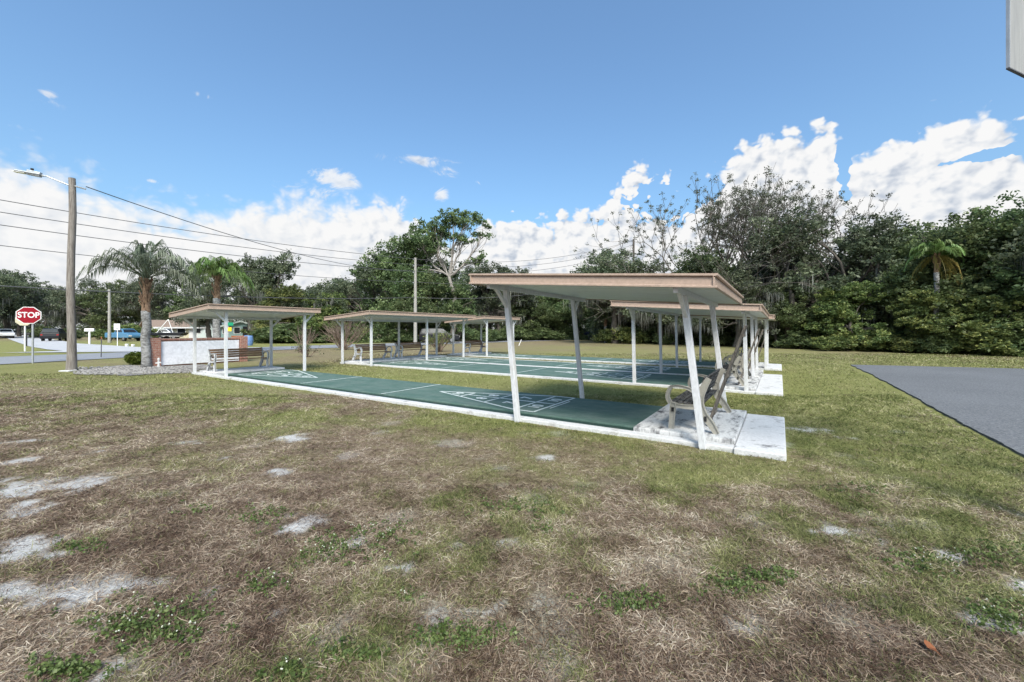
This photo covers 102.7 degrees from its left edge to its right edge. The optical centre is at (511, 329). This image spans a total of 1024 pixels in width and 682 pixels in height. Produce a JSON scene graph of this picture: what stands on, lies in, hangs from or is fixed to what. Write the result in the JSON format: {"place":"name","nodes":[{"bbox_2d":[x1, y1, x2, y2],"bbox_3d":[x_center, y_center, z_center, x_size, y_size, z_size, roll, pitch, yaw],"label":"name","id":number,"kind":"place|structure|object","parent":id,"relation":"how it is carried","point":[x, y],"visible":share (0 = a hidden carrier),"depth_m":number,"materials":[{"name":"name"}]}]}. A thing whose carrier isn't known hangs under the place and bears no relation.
{"place":"outdoors","nodes":[
{"label":"outdoors","id":0,"kind":"place"},
{"bbox_2d":[6,335,260,352],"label":"street","id":1,"kind":"structure","parent":0,"point":[53,344],"depth_m":37.64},
{"bbox_2d":[40,328,66,340],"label":"parked car","id":2,"kind":"object","parent":1,"relation":"on","point":[50,334],"visible":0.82,"depth_m":55.39,"materials":[{"name":"black metal"}]},
{"bbox_2d":[0,339,588,363],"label":"road","id":3,"kind":"structure","parent":0,"point":[25,359],"depth_m":23.80,"materials":[{"name":"grey asphalt"}]},
{"bbox_2d":[419,328,459,342],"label":"parked car","id":4,"kind":"object","parent":3,"relation":"on","point":[431,331],"visible":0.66,"depth_m":48.10,"materials":[{"name":"silver metal"}]},
{"bbox_2d":[0,333,1023,681],"bbox_3d":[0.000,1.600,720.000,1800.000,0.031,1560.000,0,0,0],"label":"ground","id":5,"kind":"structure","parent":0,"point":[290,357],"depth_m":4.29,"materials":[{"name":"plant"}]},
{"bbox_2d":[0,272,36,319],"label":"oak tree","id":6,"kind":"object","parent":5,"relation":"on","point":[11,297],"visible":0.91,"depth_m":73.51,"materials":[{"name":"green plant"}]},
{"bbox_2d":[16,307,40,362],"bbox_3d":[-22.725,0.269,19.264,0.785,2.663,0.090,0,0,-43],"label":"stop sign","id":7,"kind":"object","parent":5,"relation":"on","point":[28,315],"visible":1,"depth_m":19.27,"materials":[{"name":"red metal"}]},
{"bbox_2d":[0,269,65,337],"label":"oak tree","id":8,"kind":"object","parent":5,"relation":"on","point":[46,304],"visible":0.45,"depth_m":79.13,"materials":[{"name":"green plant"}]},
{"bbox_2d":[12,168,85,371],"bbox_3d":[-17.545,-2.227,15.574,2.111,7.663,0.518,0,0,-10],"label":"street light","id":9,"kind":"object","parent":5,"relation":"on","point":[71,360],"visible":0.94,"depth_m":15.67,"materials":[{"name":"brown wood"}]},
{"bbox_2d":[38,285,80,328],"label":"oak tree","id":10,"kind":"object","parent":5,"relation":"on","point":[58,321],"visible":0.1,"depth_m":93.84,"materials":[{"name":"green plant"}]},
{"bbox_2d":[35,276,128,336],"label":"oak tree","id":11,"kind":"object","parent":5,"relation":"on","point":[81,312],"visible":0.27,"depth_m":90.95,"materials":[{"name":"green plant"}]},
{"bbox_2d":[75,279,141,333],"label":"broadleaf tree","id":12,"kind":"object","parent":5,"relation":"on","point":[102,318],"visible":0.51,"depth_m":83.52,"materials":[{"name":"green plant"}]},
{"bbox_2d":[107,289,110,342],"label":"utility pole","id":13,"kind":"object","parent":5,"relation":"on","point":[109,317],"visible":1,"depth_m":49.90,"materials":[{"name":"wood"}]},
{"bbox_2d":[105,329,139,340],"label":"pickup truck","id":14,"kind":"object","parent":5,"relation":"on","point":[124,334],"visible":0.81,"depth_m":56.12,"materials":[{"name":"blue paint"}]},
{"bbox_2d":[83,323,163,339],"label":"bush","id":15,"kind":"object","parent":5,"relation":"on","point":[104,331],"visible":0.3,"depth_m":64.48,"materials":[{"name":"green plant"}]},
{"bbox_2d":[124,351,140,364],"bbox_3d":[-17.069,1.304,18.618,0.890,0.652,0.896,0,0,0],"label":"hedge ball","id":16,"kind":"object","parent":5,"relation":"on","point":[134,358],"visible":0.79,"depth_m":18.40,"materials":[{"name":"green plant"}]},
{"bbox_2d":[103,278,182,319],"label":"oak tree","id":17,"kind":"object","parent":5,"relation":"on","point":[160,300],"visible":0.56,"depth_m":80.64,"materials":[{"name":"green plant"}]},
{"bbox_2d":[73,364,212,375],"bbox_3d":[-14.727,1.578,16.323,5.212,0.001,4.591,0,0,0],"label":"gravel bed","id":18,"kind":"object","parent":5,"relation":"on","point":[202,365],"visible":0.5,"depth_m":16.15,"materials":[{"name":"grey gravel"}]},
{"bbox_2d":[75,239,207,367],"bbox_3d":[-15.210,-1.108,17.203,4.412,5.472,3.736,0,0,21],"label":"palm tree","id":19,"kind":"object","parent":18,"relation":"on","point":[144,260],"visible":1,"depth_m":16.92,"materials":[{"name":"green plant"}]},
{"bbox_2d":[139,320,205,337],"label":"house","id":20,"kind":"structure","parent":5,"relation":"on","point":[156,324],"depth_m":71.08,"materials":[{"name":"beige paint"}]},
{"bbox_2d":[155,290,196,319],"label":"broadleaf tree","id":21,"kind":"object","parent":5,"relation":"on","point":[176,299],"visible":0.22,"depth_m":82.45,"materials":[{"name":"green plant"}]},
{"bbox_2d":[150,336,247,366],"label":"brick sign wall","id":22,"kind":"structure","parent":5,"relation":"on","point":[172,351],"depth_m":18.40,"materials":[{"name":"white paint"}]},
{"bbox_2d":[160,257,256,337],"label":"oak tree","id":23,"kind":"object","parent":5,"relation":"on","point":[201,323],"visible":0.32,"depth_m":62.68,"materials":[{"name":"green plant"}]},
{"bbox_2d":[182,255,254,337],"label":"palm tree","id":24,"kind":"object","parent":5,"relation":"on","point":[216,271],"visible":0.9,"depth_m":27.80,"materials":[{"name":"green plant"}]},
{"bbox_2d":[210,321,247,337],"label":"house","id":25,"kind":"structure","parent":5,"relation":"on","point":[237,326],"depth_m":66.51,"materials":[{"name":"grey"}]},
{"bbox_2d":[169,303,320,378],"bbox_3d":[-9.708,0.398,15.077,3.250,2.405,3.720,0,0,33],"label":"shelter","id":26,"kind":"object","parent":5,"relation":"on","point":[224,312],"visible":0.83,"depth_m":14.58,"materials":[{"name":"white paint"}]},
{"bbox_2d":[221,252,282,334],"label":"oak tree","id":27,"kind":"object","parent":5,"relation":"on","point":[251,266],"visible":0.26,"depth_m":59.34,"materials":[{"name":"green plant"}]},
{"bbox_2d":[240,283,309,335],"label":"vine covered tree","id":28,"kind":"object","parent":5,"relation":"on","point":[290,293],"visible":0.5,"depth_m":51.22,"materials":[{"name":"green plant"}]},
{"bbox_2d":[247,249,304,322],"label":"oak tree","id":29,"kind":"object","parent":5,"relation":"on","point":[276,267],"visible":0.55,"depth_m":58.76,"materials":[{"name":"green plant"}]},
{"bbox_2d":[246,323,307,342],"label":"bush","id":30,"kind":"object","parent":5,"relation":"on","point":[278,331],"visible":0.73,"depth_m":46.70,"materials":[{"name":"green plant"}]},
{"bbox_2d":[296,327,334,342],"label":"bush","id":31,"kind":"object","parent":5,"relation":"on","point":[320,338],"visible":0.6,"depth_m":47.64,"materials":[{"name":"green plant"}]},
{"bbox_2d":[293,292,369,338],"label":"vine covered tree","id":32,"kind":"object","parent":5,"relation":"on","point":[315,321],"visible":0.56,"depth_m":48.02,"materials":[{"name":"green plant"}]},
{"bbox_2d":[302,264,388,337],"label":"oak tree","id":33,"kind":"object","parent":5,"relation":"on","point":[348,291],"visible":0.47,"depth_m":51.09,"materials":[{"name":"green plant"}]},
{"bbox_2d":[319,321,373,349],"bbox_3d":[-13.164,0.157,31.756,4.142,2.935,3.861,0,0,24],"label":"shrub","id":34,"kind":"object","parent":5,"relation":"on","point":[336,336],"visible":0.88,"depth_m":31.70,"materials":[{"name":"brown plant"}]},
{"bbox_2d":[346,235,443,336],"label":"broadleaf tree","id":35,"kind":"object","parent":5,"relation":"on","point":[402,260],"visible":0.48,"depth_m":51.70,"materials":[{"name":"green plant"}]},
{"bbox_2d":[324,310,475,365],"bbox_3d":[-5.351,0.398,20.968,3.300,2.405,7.150,0,0,33],"label":"shelter","id":36,"kind":"object","parent":5,"relation":"on","point":[370,316],"visible":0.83,"depth_m":19.64,"materials":[{"name":"white paint"}]},
{"bbox_2d":[382,329,418,342],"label":"bush","id":37,"kind":"object","parent":5,"relation":"on","point":[405,336],"visible":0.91,"depth_m":49.32,"materials":[{"name":"green plant"}]},
{"bbox_2d":[413,258,416,343],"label":"utility pole","id":38,"kind":"object","parent":5,"relation":"on","point":[415,296],"visible":0.91,"depth_m":44.87,"materials":[{"name":"wood"}]},
{"bbox_2d":[86,186,393,270],"bbox_3d":[-13.579,-5.710,30.401,0.034,1.408,29.603,0,0,12],"label":"overhead wire","id":39,"kind":"object","parent":38,"relation":"attached to","point":[216,230],"visible":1,"depth_m":21.00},
{"bbox_2d":[0,285,528,298],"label":"overhead wire","id":40,"kind":"object","parent":38,"relation":"attached to","point":[240,296],"visible":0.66,"depth_m":31.76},
{"bbox_2d":[1,212,630,267],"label":"overhead wire","id":41,"kind":"object","parent":38,"relation":"attached to","point":[263,249],"visible":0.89,"depth_m":31.13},
{"bbox_2d":[2,225,630,273],"bbox_3d":[-12.472,-8.392,36.911,72.145,5.858,9.300,0,0,-43],"label":"overhead wire","id":42,"kind":"object","parent":38,"relation":"attached to","point":[255,257],"visible":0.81,"depth_m":31.08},
{"bbox_2d":[2,200,632,261],"bbox_3d":[-12.472,-9.722,36.911,72.145,5.869,9.300,0,0,-43],"label":"overhead wire","id":43,"kind":"object","parent":38,"relation":"attached to","point":[256,240],"visible":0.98,"depth_m":30.18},
{"bbox_2d":[371,217,462,329],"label":"broadleaf tree","id":44,"kind":"object","parent":5,"relation":"on","point":[415,251],"visible":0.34,"depth_m":53.90,"materials":[{"name":"green plant"}]},
{"bbox_2d":[378,271,456,341],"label":"broadleaf tree","id":45,"kind":"object","parent":5,"relation":"on","point":[424,306],"visible":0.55,"depth_m":50.00,"materials":[{"name":"green plant"}]},
{"bbox_2d":[421,328,451,351],"bbox_3d":[-5.306,0.759,29.143,1.925,1.729,2.153,0,0,31],"label":"shrub","id":46,"kind":"object","parent":5,"relation":"on","point":[440,344],"visible":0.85,"depth_m":29.15,"materials":[{"name":"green plant"}]},
{"bbox_2d":[401,207,495,333],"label":"tall airy tree","id":47,"kind":"object","parent":5,"relation":"on","point":[454,220],"visible":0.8,"depth_m":53.59,"materials":[{"name":"green plant"}]},
{"bbox_2d":[428,279,484,340],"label":"broadleaf tree","id":48,"kind":"object","parent":5,"relation":"on","point":[458,307],"visible":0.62,"depth_m":53.39,"materials":[{"name":"green plant"}]},
{"bbox_2d":[1,263,916,341],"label":"woods","id":49,"kind":"object","parent":5,"relation":"on","point":[598,326],"visible":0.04,"depth_m":66.25,"materials":[{"name":"green plant"}]},
{"bbox_2d":[462,261,502,329],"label":"oak tree","id":50,"kind":"object","parent":5,"relation":"on","point":[484,290],"visible":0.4,"depth_m":63.22,"materials":[{"name":"green plant"}]},
{"bbox_2d":[444,316,520,355],"bbox_3d":[-1.788,0.407,25.598,3.100,2.385,3.800,0,0,33],"label":"shelter","id":51,"kind":"object","parent":5,"relation":"on","point":[483,320],"visible":0.73,"depth_m":24.99,"materials":[{"name":"white paint"}]},
{"bbox_2d":[471,328,503,341],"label":"bush","id":52,"kind":"object","parent":5,"relation":"on","point":[493,335],"visible":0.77,"depth_m":52.82,"materials":[{"name":"green plant"}]},
{"bbox_2d":[192,366,786,460],"bbox_3d":[-3.381,1.590,10.930,17.760,0.220,2.640,0,0,33],"label":"shuffleboard court","id":53,"kind":"object","parent":5,"relation":"on","point":[743,432],"visible":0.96,"depth_m":7.86,"materials":[{"name":"paint"}]},
{"bbox_2d":[206,347,268,371],"bbox_3d":[-10.233,1.105,15.348,0.727,0.815,1.850,0,0,33],"label":"park bench","id":54,"kind":"object","parent":53,"relation":"on","point":[248,351],"visible":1,"depth_m":15.36,"materials":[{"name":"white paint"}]},
{"bbox_2d":[665,367,731,433],"bbox_3d":[3.109,1.091,6.724,0.727,0.815,1.850,0,0,33],"label":"park bench","id":55,"kind":"object","parent":53,"relation":"on","point":[712,380],"visible":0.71,"depth_m":6.13,"materials":[{"name":"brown wood"}]},
{"bbox_2d":[710,325,747,418],"bbox_3d":[3.280,0.700,6.243,0.528,1.527,0.340,0,0,33],"label":"leaning board","id":56,"kind":"object","parent":53,"relation":"on","point":[728,372],"visible":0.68,"depth_m":6.13,"materials":[{"name":"brown wood"}]},
{"bbox_2d":[468,261,538,331],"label":"oak tree","id":57,"kind":"object","parent":5,"relation":"on","point":[499,268],"visible":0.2,"depth_m":59.66,"materials":[{"name":"green plant"}]},
{"bbox_2d":[496,325,537,340],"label":"bush","id":58,"kind":"object","parent":5,"relation":"on","point":[519,333],"visible":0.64,"depth_m":57.03,"materials":[{"name":"green plant"}]},
{"bbox_2d":[22,480,1023,681],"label":"weeds","id":59,"kind":"object","parent":5,"relation":"on","point":[53,669],"visible":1,"depth_m":2.28,"materials":[{"name":"green plant"}]},
{"bbox_2d":[54,501,1023,668],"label":"weed flowers","id":60,"kind":"object","parent":59,"relation":"on","point":[400,590],"visible":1,"depth_m":2.31,"materials":[{"name":"white plant"}]},
{"bbox_2d":[511,296,566,332],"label":"broadleaf tree","id":61,"kind":"object","parent":5,"relation":"on","point":[539,315],"visible":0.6,"depth_m":60.22,"materials":[{"name":"green plant"}]},
{"bbox_2d":[525,328,567,339],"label":"bush","id":62,"kind":"object","parent":5,"relation":"on","point":[545,334],"visible":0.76,"depth_m":58.93,"materials":[{"name":"green plant"}]},
{"bbox_2d":[531,296,579,330],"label":"broadleaf tree","id":63,"kind":"object","parent":5,"relation":"on","point":[561,326],"visible":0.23,"depth_m":64.81,"materials":[{"name":"green plant"}]},
{"bbox_2d":[340,357,782,396],"bbox_3d":[0.033,1.590,15.843,17.420,0.220,3.200,0,0,33],"label":"shuffleboard court","id":64,"kind":"object","parent":5,"relation":"on","point":[757,385],"visible":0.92,"depth_m":14.15,"materials":[{"name":"paint"}]},
{"bbox_2d":[352,343,392,360],"bbox_3d":[-6.810,1.105,20.038,0.727,0.815,1.850,0,0,33],"label":"park bench","id":65,"kind":"object","parent":64,"relation":"on","point":[362,349],"visible":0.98,"depth_m":19.93,"materials":[{"name":"brown wood"}]},
{"bbox_2d":[715,353,749,385],"bbox_3d":[6.295,1.091,11.653,0.727,0.815,1.850,0,0,33],"label":"park bench","id":66,"kind":"object","parent":64,"relation":"on","point":[737,364],"visible":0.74,"depth_m":10.94,"materials":[{"name":"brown wood"}]},
{"bbox_2d":[539,271,594,339],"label":"broadleaf tree","id":67,"kind":"object","parent":5,"relation":"on","point":[565,318],"visible":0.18,"depth_m":63.51,"materials":[{"name":"green plant"}]},
{"bbox_2d":[397,355,781,379],"bbox_3d":[1.682,1.590,18.367,17.420,0.220,2.830,0,0,33],"label":"shuffleboard court","id":68,"kind":"object","parent":5,"relation":"on","point":[628,368],"visible":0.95,"depth_m":17.22,"materials":[{"name":"paint"}]},
{"bbox_2d":[393,342,425,357],"bbox_3d":[-5.542,1.105,22.435,0.727,0.815,1.850,0,0,33],"label":"park bench","id":69,"kind":"object","parent":68,"relation":"on","point":[410,345],"visible":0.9,"depth_m":22.41,"materials":[{"name":"brown wood"}]},
{"bbox_2d":[469,273,743,449],"bbox_3d":[1.991,0.335,7.598,3.760,2.539,4.200,0,0,33],"label":"shelter","id":70,"kind":"object","parent":5,"relation":"on","point":[711,290],"visible":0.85,"depth_m":6.36,"materials":[{"name":"white paint"}]},
{"bbox_2d":[563,248,662,343],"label":"oak tree","id":71,"kind":"object","parent":5,"relation":"on","point":[604,268],"visible":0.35,"depth_m":45.44,"materials":[{"name":"green plant"}]},
{"bbox_2d":[447,352,781,370],"bbox_3d":[3.959,1.590,21.669,17.220,0.220,2.790,0,0,33],"label":"shuffleboard court","id":72,"kind":"object","parent":5,"relation":"on","point":[776,367],"visible":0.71,"depth_m":20.53,"materials":[{"name":"paint"}]},
{"bbox_2d":[253,325,986,353],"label":"undergrowth","id":73,"kind":"object","parent":5,"relation":"on","point":[570,337],"visible":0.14,"depth_m":47.65,"materials":[{"name":"green plant"}]},
{"bbox_2d":[591,325,648,343],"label":"bush","id":74,"kind":"object","parent":5,"relation":"on","point":[624,334],"visible":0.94,"depth_m":46.26,"materials":[{"name":"green plant"}]},
{"bbox_2d":[653,330,680,343],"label":"bush","id":75,"kind":"object","parent":5,"relation":"on","point":[670,339],"visible":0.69,"depth_m":43.06,"materials":[{"name":"green plant"}]},
{"bbox_2d":[628,258,723,344],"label":"oak tree","id":76,"kind":"object","parent":5,"relation":"on","point":[668,320],"visible":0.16,"depth_m":41.71,"materials":[{"name":"green plant"}]},
{"bbox_2d":[610,300,768,390],"bbox_3d":[6.271,0.388,13.552,3.670,2.426,7.250,0,0,33],"label":"shelter","id":77,"kind":"object","parent":5,"relation":"on","point":[755,312],"visible":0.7,"depth_m":11.75,"materials":[{"name":"white paint"}]},
{"bbox_2d":[663,244,748,344],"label":"broadleaf tree","id":78,"kind":"object","parent":5,"relation":"on","point":[704,257],"visible":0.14,"depth_m":41.66,"materials":[{"name":"green plant"}]},
{"bbox_2d":[575,163,851,334],"bbox_3d":[19.174,-7.723,41.771,28.252,18.796,26.211,0,0,-23],"label":"tree","id":79,"kind":"object","parent":5,"relation":"on","point":[726,223],"visible":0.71,"depth_m":38.73,"materials":[{"name":"green plant"}]},
{"bbox_2d":[698,329,733,344],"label":"bush","id":80,"kind":"object","parent":5,"relation":"on","point":[723,338],"visible":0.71,"depth_m":40.12,"materials":[{"name":"green plant"}]},
{"bbox_2d":[680,314,775,368],"bbox_3d":[9.438,0.407,18.052,3.650,2.385,3.750,0,0,33],"label":"shelter","id":81,"kind":"object","parent":5,"relation":"on","point":[770,318],"visible":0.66,"depth_m":17.57,"materials":[{"name":"white paint"}]},
{"bbox_2d":[692,269,787,346],"bbox_3d":[20.524,-1.855,37.266,8.604,7.234,7.163,0,0,31],"label":"oak tree","id":82,"kind":"object","parent":5,"relation":"on","point":[738,278],"visible":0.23,"depth_m":35.85,"materials":[{"name":"green plant"}]},
{"bbox_2d":[658,172,904,347],"bbox_3d":[26.959,-7.253,41.698,22.386,19.071,24.469,0,0,34],"label":"tree","id":83,"kind":"object","parent":5,"relation":"on","point":[730,234],"visible":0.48,"depth_m":39.94,"materials":[{"name":"green plant"}]},
{"bbox_2d":[747,279,822,347],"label":"broadleaf tree","id":84,"kind":"object","parent":5,"relation":"on","point":[799,318],"visible":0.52,"depth_m":34.54,"materials":[{"name":"green plant"}]},
{"bbox_2d":[727,203,859,347],"bbox_3d":[24.697,-4.387,36.612,9.239,12.618,10.812,0,0,-31],"label":"oak tree","id":85,"kind":"object","parent":5,"relation":"on","point":[787,274],"visible":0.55,"depth_m":35.21,"materials":[{"name":"green plant"}]},
{"bbox_2d":[772,330,820,348],"bbox_3d":[23.698,0.848,33.517,2.660,1.670,3.881,0,0,-45],"label":"bush","id":86,"kind":"object","parent":5,"relation":"on","point":[801,340],"visible":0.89,"depth_m":33.23,"materials":[{"name":"green plant"}]},
{"bbox_2d":[758,211,918,337],"bbox_3d":[28.414,-4.191,36.655,12.376,12.172,12.280,0,0,28],"label":"oak tree","id":87,"kind":"object","parent":5,"relation":"on","point":[888,223],"visible":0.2,"depth_m":34.17,"materials":[{"name":"green plant"}]},
{"bbox_2d":[784,280,900,349],"bbox_3d":[25.537,-1.066,31.874,6.714,5.569,7.172,0,0,-34],"label":"bush","id":88,"kind":"object","parent":5,"relation":"on","point":[837,319],"visible":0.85,"depth_m":31.17,"materials":[{"name":"green plant"}]},
{"bbox_2d":[809,330,884,350],"bbox_3d":[25.045,0.878,30.539,5.754,1.674,3.245,0,0,8],"label":"bush","id":89,"kind":"object","parent":5,"relation":"on","point":[837,343],"visible":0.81,"depth_m":29.99,"materials":[{"name":"green plant"}]},
{"bbox_2d":[803,219,947,330],"bbox_3d":[29.313,-3.699,33.067,9.065,11.166,7.746,0,0,-2],"label":"oak tree","id":90,"kind":"object","parent":5,"relation":"on","point":[877,255],"visible":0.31,"depth_m":32.81,"materials":[{"name":"green plant"}]},
{"bbox_2d":[860,334,930,352],"bbox_3d":[26.965,1.008,28.816,2.661,1.373,4.719,0,0,1],"label":"bush","id":91,"kind":"object","parent":5,"relation":"on","point":[898,344],"visible":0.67,"depth_m":28.08,"materials":[{"name":"green plant"}]},
{"bbox_2d":[861,219,1000,334],"bbox_3d":[30.596,-3.304,30.489,6.931,10.109,8.550,0,0,10],"label":"broadleaf tree","id":92,"kind":"object","parent":5,"relation":"on","point":[900,276],"visible":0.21,"depth_m":30.18,"materials":[{"name":"green plant"}]},
{"bbox_2d":[904,238,965,352],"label":"palm tree","id":93,"kind":"object","parent":5,"relation":"on","point":[938,248],"visible":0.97,"depth_m":27.38,"materials":[{"name":"green plant"}]},
{"bbox_2d":[882,288,988,340],"bbox_3d":[28.834,-0.650,27.416,5.913,4.700,6.316,0,0,26],"label":"bush","id":94,"kind":"object","parent":5,"relation":"on","point":[916,299],"visible":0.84,"depth_m":26.97,"materials":[{"name":"green plant"}]},
{"bbox_2d":[912,333,969,353],"bbox_3d":[28.300,0.925,27.125,3.483,1.499,2.387,0,0,-23],"label":"bush","id":95,"kind":"object","parent":5,"relation":"on","point":[941,348],"visible":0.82,"depth_m":26.58,"materials":[{"name":"green plant"}]},
{"bbox_2d":[871,206,1022,317],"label":"broadleaf tree","id":96,"kind":"object","parent":5,"relation":"on","point":[968,244],"visible":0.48,"depth_m":27.00,"materials":[{"name":"green plant"}]},
{"bbox_2d":[926,330,1023,356],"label":"bush","id":97,"kind":"object","parent":5,"relation":"on","point":[982,343],"visible":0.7,"depth_m":24.77,"materials":[{"name":"green plant"}]},
{"bbox_2d":[930,219,1023,328],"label":"vine covered tree","id":98,"kind":"object","parent":5,"relation":"on","point":[976,279],"visible":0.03,"depth_m":27.55,"materials":[{"name":"green plant"}]},
{"bbox_2d":[948,293,1023,352],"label":"bush","id":99,"kind":"object","parent":5,"relation":"on","point":[979,314],"visible":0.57,"depth_m":25.00,"materials":[{"name":"green plant"}]},
{"bbox_2d":[953,190,1023,343],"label":"broadleaf tree","id":100,"kind":"object","parent":5,"relation":"on","point":[1017,289],"visible":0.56,"depth_m":25.63,"materials":[{"name":"green plant"}]},
{"bbox_2d":[968,220,1023,293],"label":"oak tree","id":101,"kind":"object","parent":5,"relation":"on","point":[1013,259],"visible":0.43,"depth_m":24.95,"materials":[{"name":"green plant"}]},
{"bbox_2d":[992,329,1023,355],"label":"bush","id":102,"kind":"object","parent":5,"relation":"on","point":[1016,345],"visible":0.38,"depth_m":23.89,"materials":[{"name":"green plant"}]},
{"bbox_2d":[0,0,1023,329],"label":"sky","id":103,"kind":"structure","parent":0,"point":[336,125],"materials":[{"name":"blue"}]},
{"bbox_2d":[590,312,618,342],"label":"palm tree","id":104,"kind":"object","parent":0,"point":[605,319],"visible":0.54,"depth_m":49.84,"materials":[{"name":"green plant"}]},
{"bbox_2d":[851,365,1023,456],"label":"driveway","id":105,"kind":"structure","parent":0,"point":[988,403],"depth_m":10.03,"materials":[{"name":"grey asphalt"}]},
{"bbox_2d":[1006,0,1023,77],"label":"raised board","id":106,"kind":"object","parent":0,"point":[1014,36],"visible":1,"depth_m":2.84,"materials":[{"name":"metal"}]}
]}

